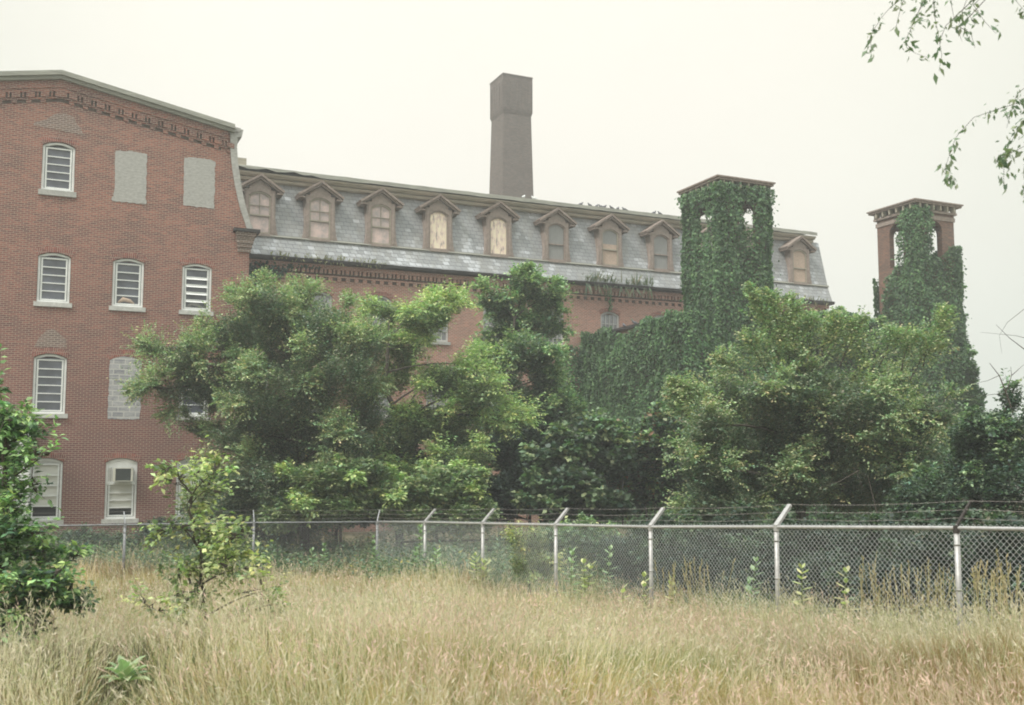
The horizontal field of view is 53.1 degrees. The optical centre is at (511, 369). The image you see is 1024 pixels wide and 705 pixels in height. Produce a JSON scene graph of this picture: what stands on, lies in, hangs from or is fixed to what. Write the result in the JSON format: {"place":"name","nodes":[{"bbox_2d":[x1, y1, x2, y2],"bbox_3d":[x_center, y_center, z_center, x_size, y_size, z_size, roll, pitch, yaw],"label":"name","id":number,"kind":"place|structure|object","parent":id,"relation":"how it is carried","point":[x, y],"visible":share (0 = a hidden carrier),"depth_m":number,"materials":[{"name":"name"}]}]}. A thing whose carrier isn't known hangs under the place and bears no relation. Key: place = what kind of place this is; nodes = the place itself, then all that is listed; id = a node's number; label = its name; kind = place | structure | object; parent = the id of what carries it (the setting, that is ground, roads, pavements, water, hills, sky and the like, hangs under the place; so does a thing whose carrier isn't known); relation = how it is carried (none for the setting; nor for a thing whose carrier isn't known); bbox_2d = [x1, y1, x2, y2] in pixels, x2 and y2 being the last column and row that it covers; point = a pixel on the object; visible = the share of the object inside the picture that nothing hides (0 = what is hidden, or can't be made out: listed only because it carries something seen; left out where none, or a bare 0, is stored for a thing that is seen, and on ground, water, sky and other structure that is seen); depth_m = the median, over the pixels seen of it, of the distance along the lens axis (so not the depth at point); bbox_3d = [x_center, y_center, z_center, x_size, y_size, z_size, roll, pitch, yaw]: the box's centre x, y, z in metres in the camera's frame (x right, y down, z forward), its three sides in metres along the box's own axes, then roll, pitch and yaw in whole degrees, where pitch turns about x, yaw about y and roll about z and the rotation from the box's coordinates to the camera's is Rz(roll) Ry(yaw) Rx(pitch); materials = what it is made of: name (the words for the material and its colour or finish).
{"place":"outdoors","nodes":[
{"label":"outdoors","id":0,"kind":"place"},
{"bbox_2d":[0,0,1023,420],"label":"sky","id":1,"kind":"structure","parent":0,"point":[637,104],"materials":[{"name":"white"}]},
{"bbox_2d":[238,503,1022,620],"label":"ground","id":2,"kind":"structure","parent":0,"point":[352,536],"depth_m":43.94,"materials":[{"name":"soil"}]},
{"bbox_2d":[0,418,31,532],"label":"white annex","id":3,"kind":"object","parent":2,"relation":"on","point":[26,473],"depth_m":36.14,"materials":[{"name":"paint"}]},
{"bbox_2d":[0,344,100,650],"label":"cherry shrub","id":4,"kind":"object","parent":2,"relation":"on","point":[50,580],"visible":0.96,"depth_m":8.71,"materials":[{"name":"green plant"}]},
{"bbox_2d":[55,522,113,555],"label":"bush","id":5,"kind":"object","parent":2,"relation":"on","point":[79,536],"visible":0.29,"depth_m":32.41,"materials":[{"name":"green plant"}]},
{"bbox_2d":[97,655,151,704],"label":"mullein","id":6,"kind":"object","parent":2,"relation":"on","point":[123,664],"visible":0.87,"depth_m":7.12,"materials":[{"name":"green plant"}]},
{"bbox_2d":[101,531,149,551],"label":"bush","id":7,"kind":"object","parent":2,"relation":"on","point":[117,537],"visible":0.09,"depth_m":32.66,"materials":[{"name":"green plant"}]},
{"bbox_2d":[0,70,260,548],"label":"brick factory","id":8,"kind":"structure","parent":2,"relation":"on","point":[131,209],"depth_m":38.59,"materials":[{"name":"brick"}]},
{"bbox_2d":[27,452,66,524],"bbox_3d":[-16.979,4.335,37.293,1.341,2.632,0.290,2,-6,-24],"label":"window","id":9,"kind":"structure","parent":8,"relation":"in","point":[41,510],"depth_m":37.40,"materials":[{"name":"white paint"}]},
{"bbox_2d":[29,348,69,417],"bbox_3d":[-16.971,0.504,37.624,1.341,2.582,0.250,2,-6,-24],"label":"window","id":10,"kind":"structure","parent":8,"relation":"in","point":[49,375],"depth_m":37.69,"materials":[{"name":"white paint"}]},
{"bbox_2d":[33,247,74,307],"bbox_3d":[-16.971,-3.414,37.981,1.341,2.252,0.250,2,-6,-24],"label":"window","id":11,"kind":"structure","parent":8,"relation":"in","point":[53,281],"depth_m":38.03,"materials":[{"name":"white paint"}]},
{"bbox_2d":[38,136,78,197],"bbox_3d":[-16.971,-7.582,38.360,1.341,2.282,0.250,2,-6,-24],"label":"window","id":12,"kind":"structure","parent":8,"relation":"in","point":[58,164],"depth_m":38.40,"materials":[{"name":"white paint"}]},
{"bbox_2d":[101,452,140,523],"bbox_3d":[-14.631,4.432,38.359,1.341,2.632,0.290,2,-6,-24],"label":"window","id":13,"kind":"structure","parent":8,"relation":"in","point":[120,493],"depth_m":38.37,"materials":[{"name":"white paint"}]},
{"bbox_2d":[113,468,132,480],"bbox_3d":[-14.517,3.936,38.246,0.680,0.500,0.330,2,-6,-24],"label":"air conditioner","id":14,"kind":"object","parent":8,"relation":"attached to","point":[122,474],"visible":1,"depth_m":38.13,"materials":[{"name":"beige metal"}]},
{"bbox_2d":[109,252,146,311],"bbox_3d":[-14.637,-3.315,39.072,1.341,2.252,0.310,2,-6,-24],"label":"window","id":15,"kind":"structure","parent":8,"relation":"in","point":[127,283],"depth_m":39.09,"materials":[{"name":"white paint"}]},
{"bbox_2d":[174,453,205,521],"bbox_3d":[-12.340,4.527,39.398,1.341,2.632,0.290,2,-6,-24],"label":"window","id":16,"kind":"structure","parent":8,"relation":"in","point":[178,488],"depth_m":39.31,"materials":[{"name":"white paint"}]},
{"bbox_2d":[177,356,211,420],"bbox_3d":[-12.332,0.696,39.729,1.341,2.582,0.250,2,-6,-24],"label":"window","id":17,"kind":"structure","parent":8,"relation":"in","point":[194,409],"depth_m":39.75,"materials":[{"name":"white paint"}]},
{"bbox_2d":[179,258,214,315],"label":"window","id":18,"kind":"structure","parent":8,"relation":"in","point":[196,282],"depth_m":40.13,"materials":[{"name":"white paint"}]},
{"bbox_2d":[132,516,192,554],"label":"bush","id":19,"kind":"object","parent":2,"relation":"on","point":[147,531],"visible":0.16,"depth_m":32.34,"materials":[{"name":"green plant"}]},
{"bbox_2d":[162,528,228,554],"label":"bush","id":20,"kind":"object","parent":2,"relation":"on","point":[176,538],"visible":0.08,"depth_m":31.16,"materials":[{"name":"green plant"}]},
{"bbox_2d":[118,435,297,633],"bbox_3d":[-3.466,2.218,11.859,2.088,2.910,1.266,0,-5,0],"label":"yellow sapling","id":21,"kind":"object","parent":2,"relation":"on","point":[224,553],"visible":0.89,"depth_m":11.79,"materials":[{"name":"green plant"}]},
{"bbox_2d":[115,265,407,559],"bbox_3d":[-7.912,1.469,32.134,9.508,9.815,6.150,0,-5,0],"label":"elm tree","id":22,"kind":"object","parent":2,"relation":"on","point":[298,325],"visible":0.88,"depth_m":31.27,"materials":[{"name":"green plant"}]},
{"bbox_2d":[304,542,329,577],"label":"milkweed","id":23,"kind":"object","parent":2,"relation":"on","point":[312,548],"visible":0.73,"depth_m":26.38,"materials":[{"name":"green plant"}]},
{"bbox_2d":[252,453,421,565],"bbox_3d":[-5.074,4.345,30.289,4.804,3.745,3.193,0,-5,0],"label":"sumac shrub","id":24,"kind":"object","parent":2,"relation":"on","point":[318,494],"visible":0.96,"depth_m":29.64,"materials":[{"name":"green plant"}]},
{"bbox_2d":[219,400,489,548],"bbox_3d":[-5.538,3.919,36.237,9.557,5.661,3.640,0,-5,0],"label":"dark thicket","id":25,"kind":"object","parent":2,"relation":"on","point":[364,525],"visible":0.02,"depth_m":35.71,"materials":[{"name":"green plant"}]},
{"bbox_2d":[366,533,379,573],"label":"milkweed","id":26,"kind":"object","parent":2,"relation":"on","point":[373,542],"visible":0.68,"depth_m":26.59,"materials":[{"name":"green plant"}]},
{"bbox_2d":[1,518,792,591],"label":"weeds","id":27,"kind":"object","parent":2,"relation":"on","point":[285,552],"visible":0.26,"depth_m":28.26,"materials":[{"name":"green plant"}]},
{"bbox_2d":[409,524,427,580],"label":"milkweed","id":28,"kind":"object","parent":2,"relation":"on","point":[417,547],"visible":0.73,"depth_m":24.98,"materials":[{"name":"green plant"}]},
{"bbox_2d":[423,547,449,578],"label":"milkweed","id":29,"kind":"object","parent":2,"relation":"on","point":[431,560],"visible":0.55,"depth_m":24.25,"materials":[{"name":"green plant"}]},
{"bbox_2d":[312,570,561,628],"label":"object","id":30,"kind":"object","parent":2,"relation":"on","point":[535,606],"visible":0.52,"depth_m":16.31,"materials":[{"name":"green plant"}]},
{"bbox_2d":[381,456,505,551],"bbox_3d":[-2.076,4.431,30.859,3.809,3.608,3.157,0,-5,0],"label":"boxelder shrub","id":31,"kind":"object","parent":2,"relation":"on","point":[452,490],"visible":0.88,"depth_m":29.98,"materials":[{"name":"green plant"}]},
{"bbox_2d":[344,275,549,555],"bbox_3d":[-2.394,1.738,34.006,7.451,9.429,5.322,0,-5,0],"label":"ailanthus tree","id":32,"kind":"object","parent":2,"relation":"on","point":[415,425],"visible":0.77,"depth_m":33.59,"materials":[{"name":"green plant"}]},
{"bbox_2d":[469,552,492,586],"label":"milkweed","id":33,"kind":"object","parent":2,"relation":"on","point":[483,561],"visible":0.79,"depth_m":22.93,"materials":[{"name":"green plant"}]},
{"bbox_2d":[133,157,834,531],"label":"mansard mill","id":34,"kind":"object","parent":2,"relation":"on","point":[413,237],"visible":0.35,"depth_m":51.26,"materials":[{"name":"brick"}]},
{"bbox_2d":[249,260,321,291],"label":"mill ivy","id":35,"kind":"object","parent":34,"relation":"attached to","point":[276,270],"visible":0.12,"depth_m":47.02,"materials":[{"name":"green plant"}]},
{"bbox_2d":[311,287,333,333],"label":"window","id":36,"kind":"structure","parent":34,"relation":"in","point":[327,298],"depth_m":48.26,"materials":[{"name":"grey glass"}]},
{"bbox_2d":[270,250,386,268],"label":"gutter weeds","id":37,"kind":"object","parent":34,"relation":"on","point":[326,258],"visible":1,"depth_m":47.92,"materials":[{"name":"green plant"}]},
{"bbox_2d":[368,369,390,419],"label":"window","id":38,"kind":"structure","parent":34,"relation":"in","point":[384,401],"depth_m":49.03,"materials":[{"name":"white paint"}]},
{"bbox_2d":[367,291,393,328],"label":"window","id":39,"kind":"structure","parent":34,"relation":"in","point":[378,293],"depth_m":49.35,"materials":[{"name":"white paint"}]},
{"bbox_2d":[426,373,446,409],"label":"window","id":40,"kind":"structure","parent":34,"relation":"in","point":[430,400],"depth_m":50.12,"materials":[{"name":"white paint"}]},
{"bbox_2d":[430,297,450,344],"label":"window","id":41,"kind":"structure","parent":34,"relation":"in","point":[443,340],"depth_m":50.53,"materials":[{"name":"white paint"}]},
{"bbox_2d":[483,310,501,345],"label":"window","id":42,"kind":"structure","parent":34,"relation":"in","point":[484,311],"depth_m":51.64,"materials":[{"name":"white paint"}]},
{"bbox_2d":[489,73,533,198],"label":"chimney stack","id":43,"kind":"object","parent":34,"relation":"on","point":[511,112],"visible":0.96,"depth_m":78.56,"materials":[{"name":"brick"}]},
{"bbox_2d":[545,309,562,346],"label":"window","id":44,"kind":"structure","parent":34,"relation":"in","point":[559,338],"depth_m":53.21,"materials":[{"name":"white paint"}]},
{"bbox_2d":[547,344,590,523],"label":"wall ivy","id":45,"kind":"object","parent":34,"relation":"attached to","point":[579,374],"depth_m":53.07,"materials":[{"name":"green plant"}]},
{"bbox_2d":[603,288,612,310],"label":"mill ivy","id":46,"kind":"object","parent":34,"relation":"attached to","point":[610,299],"visible":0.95,"depth_m":54.47,"materials":[{"name":"green plant"}]},
{"bbox_2d":[599,308,620,330],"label":"window","id":47,"kind":"structure","parent":34,"relation":"in","point":[606,320],"depth_m":54.62,"materials":[{"name":"grey glass"}]},
{"bbox_2d":[583,268,653,299],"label":"gutter weeds","id":48,"kind":"object","parent":34,"relation":"on","point":[596,278],"visible":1,"depth_m":54.29,"materials":[{"name":"green plant"}]},
{"bbox_2d":[651,312,664,318],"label":"window","id":49,"kind":"structure","parent":34,"relation":"in","point":[654,313],"depth_m":55.77,"materials":[{"name":"white paint"}]},
{"bbox_2d":[776,294,828,306],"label":"gutter weeds","id":50,"kind":"object","parent":34,"relation":"on","point":[823,300],"visible":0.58,"depth_m":59.72,"materials":[{"name":"green plant"}]},
{"bbox_2d":[400,535,573,559],"bbox_3d":[-0.826,5.513,30.776,5.548,1.287,0.090,-2,-5,18],"label":"pipe railing","id":51,"kind":"object","parent":2,"relation":"on","point":[457,541],"visible":0.19,"depth_m":31.00,"materials":[{"name":"metal"}]},
{"bbox_2d":[0,535,1023,704],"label":"grass","id":52,"kind":"structure","parent":2,"relation":"on","point":[94,682],"depth_m":7.36,"materials":[{"name":"beige plant"}]},
{"bbox_2d":[11,501,1023,635],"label":"chain link fence","id":53,"kind":"object","parent":2,"relation":"on","point":[776,526],"visible":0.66,"depth_m":17.42,"materials":[{"name":"metal"}]},
{"bbox_2d":[442,391,605,537],"bbox_3d":[0.264,3.756,37.099,7.004,6.081,5.198,0,-5,0],"label":"dark thicket","id":54,"kind":"object","parent":2,"relation":"on","point":[510,466],"visible":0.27,"depth_m":37.06,"materials":[{"name":"green plant"}]},
{"bbox_2d":[463,259,591,544],"bbox_3d":[0.486,1.356,39.062,4.843,11.288,5.637,1,-5,-13],"label":"maple tree","id":55,"kind":"object","parent":2,"relation":"on","point":[520,332],"visible":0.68,"depth_m":39.29,"materials":[{"name":"green plant"}]},
{"bbox_2d":[500,517,576,594],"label":"goldenrod clump","id":56,"kind":"object","parent":2,"relation":"on","point":[535,559],"visible":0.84,"depth_m":21.63,"materials":[{"name":"green plant"}]},
{"bbox_2d":[562,547,580,605],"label":"milkweed","id":57,"kind":"object","parent":2,"relation":"on","point":[571,560],"visible":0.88,"depth_m":19.29,"materials":[{"name":"green plant"}]},
{"bbox_2d":[510,406,640,526],"bbox_3d":[2.201,3.760,32.716,2.928,5.295,4.529,-5,-7,45],"label":"maple sapling","id":58,"kind":"object","parent":2,"relation":"on","point":[559,483],"visible":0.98,"depth_m":32.26,"materials":[{"name":"green plant"}]},
{"bbox_2d":[535,511,620,585],"bbox_3d":[1.671,4.740,26.779,1.867,2.249,3.623,1,-5,-13],"label":"bramble bush","id":59,"kind":"object","parent":2,"relation":"on","point":[586,519],"visible":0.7,"depth_m":25.61,"materials":[{"name":"green plant"}]},
{"bbox_2d":[576,558,599,602],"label":"milkweed","id":60,"kind":"object","parent":2,"relation":"on","point":[588,566],"visible":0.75,"depth_m":18.95,"materials":[{"name":"green plant"}]},
{"bbox_2d":[598,544,615,601],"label":"milkweed","id":61,"kind":"object","parent":2,"relation":"on","point":[609,563],"visible":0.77,"depth_m":19.05,"materials":[{"name":"green plant"}]},
{"bbox_2d":[614,583,630,609],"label":"milkweed","id":62,"kind":"object","parent":2,"relation":"on","point":[622,590],"visible":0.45,"depth_m":17.36,"materials":[{"name":"green plant"}]},
{"bbox_2d":[637,571,651,615],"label":"milkweed","id":63,"kind":"object","parent":2,"relation":"on","point":[643,582],"visible":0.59,"depth_m":17.02,"materials":[{"name":"green plant"}]},
{"bbox_2d":[597,399,704,524],"bbox_3d":[4.659,3.887,34.963,4.189,5.617,4.468,0,-5,0],"label":"wild vine thicket","id":64,"kind":"object","parent":2,"relation":"on","point":[644,482],"visible":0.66,"depth_m":33.94,"materials":[{"name":"green plant"}]},
{"bbox_2d":[665,574,678,610],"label":"milkweed","id":65,"kind":"object","parent":2,"relation":"on","point":[671,593],"visible":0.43,"depth_m":16.71,"materials":[{"name":"green plant"}]},
{"bbox_2d":[653,555,735,616],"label":"dry stalks","id":66,"kind":"object","parent":2,"relation":"on","point":[672,583],"visible":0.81,"depth_m":16.38,"materials":[{"name":"beige plant"}]},
{"bbox_2d":[593,497,798,601],"bbox_3d":[4.268,4.074,22.060,3.060,2.622,5.504,4,-6,-35],"label":"bramble bush","id":67,"kind":"object","parent":2,"relation":"on","point":[729,521],"visible":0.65,"depth_m":21.63,"materials":[{"name":"green plant"}]},
{"bbox_2d":[677,174,775,522],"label":"brick tower","id":68,"kind":"structure","parent":2,"relation":"on","point":[728,179],"depth_m":45.73,"materials":[{"name":"red brick"}]},
{"bbox_2d":[674,180,780,531],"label":"tower ivy","id":69,"kind":"object","parent":68,"relation":"attached to","point":[763,197],"visible":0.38,"depth_m":45.36,"materials":[{"name":"green plant"}]},
{"bbox_2d":[585,311,895,531],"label":"mill wing","id":70,"kind":"structure","parent":2,"relation":"on","point":[624,329],"depth_m":48.27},
{"bbox_2d":[573,309,698,529],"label":"wall ivy","id":71,"kind":"object","parent":70,"relation":"attached to","point":[615,386],"depth_m":48.44,"materials":[{"name":"green plant"}]},
{"bbox_2d":[680,310,905,531],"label":"wall ivy","id":72,"kind":"object","parent":70,"relation":"attached to","point":[699,348],"depth_m":45.02,"materials":[{"name":"green plant"}]},
{"bbox_2d":[799,305,892,361],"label":"vine mound","id":73,"kind":"object","parent":70,"relation":"on","point":[880,320],"visible":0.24,"depth_m":47.89,"materials":[{"name":"green plant"}]},
{"bbox_2d":[740,557,762,615],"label":"milkweed","id":74,"kind":"object","parent":2,"relation":"on","point":[751,578],"visible":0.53,"depth_m":16.06,"materials":[{"name":"green plant"}]},
{"bbox_2d":[791,563,813,615],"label":"milkweed","id":75,"kind":"object","parent":2,"relation":"on","point":[800,577],"visible":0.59,"depth_m":14.46,"materials":[{"name":"green plant"}]},
{"bbox_2d":[656,278,992,529],"bbox_3d":[7.658,1.697,25.868,8.324,8.035,4.587,0,-5,0],"label":"elm tree","id":76,"kind":"object","parent":2,"relation":"on","point":[830,437],"visible":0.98,"depth_m":25.35,"materials":[{"name":"green plant"}]},
{"bbox_2d":[830,565,856,627],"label":"milkweed","id":77,"kind":"object","parent":2,"relation":"on","point":[846,579],"visible":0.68,"depth_m":14.09,"materials":[{"name":"green plant"}]},
{"bbox_2d":[761,504,939,613],"bbox_3d":[6.537,3.785,19.338,3.090,2.340,4.837,0,-5,0],"label":"bramble bush","id":78,"kind":"object","parent":2,"relation":"on","point":[866,519],"visible":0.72,"depth_m":19.09,"materials":[{"name":"green plant"}]},
{"bbox_2d":[866,198,963,519],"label":"brick tower","id":79,"kind":"structure","parent":2,"relation":"on","point":[942,217],"depth_m":50.09,"materials":[{"name":"red brick"}]},
{"bbox_2d":[872,204,977,525],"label":"tower ivy","id":80,"kind":"object","parent":79,"relation":"attached to","point":[933,260],"visible":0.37,"depth_m":49.16,"materials":[{"name":"green plant"}]},
{"bbox_2d":[859,548,1023,638],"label":"dry stalks","id":81,"kind":"object","parent":2,"relation":"on","point":[993,577],"visible":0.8,"depth_m":12.64,"materials":[{"name":"beige plant"}]},
{"bbox_2d":[861,0,1023,203],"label":"overhanging tree","id":82,"kind":"object","parent":2,"relation":"on","point":[1001,161],"visible":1,"depth_m":6.23,"materials":[{"name":"green plant"}]},
{"bbox_2d":[881,309,1023,568],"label":"dark elm","id":83,"kind":"object","parent":2,"relation":"on","point":[1001,442],"visible":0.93,"depth_m":21.66,"materials":[{"name":"green plant"}]},
{"bbox_2d":[898,504,1023,626],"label":"bramble bush","id":84,"kind":"object","parent":2,"relation":"on","point":[997,521],"visible":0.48,"depth_m":16.39,"materials":[{"name":"green plant"}]},
{"bbox_2d":[943,268,998,524],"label":"ivy","id":85,"kind":"object","parent":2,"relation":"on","point":[972,374],"visible":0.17,"depth_m":49.44,"materials":[{"name":"green plant"}]}
]}

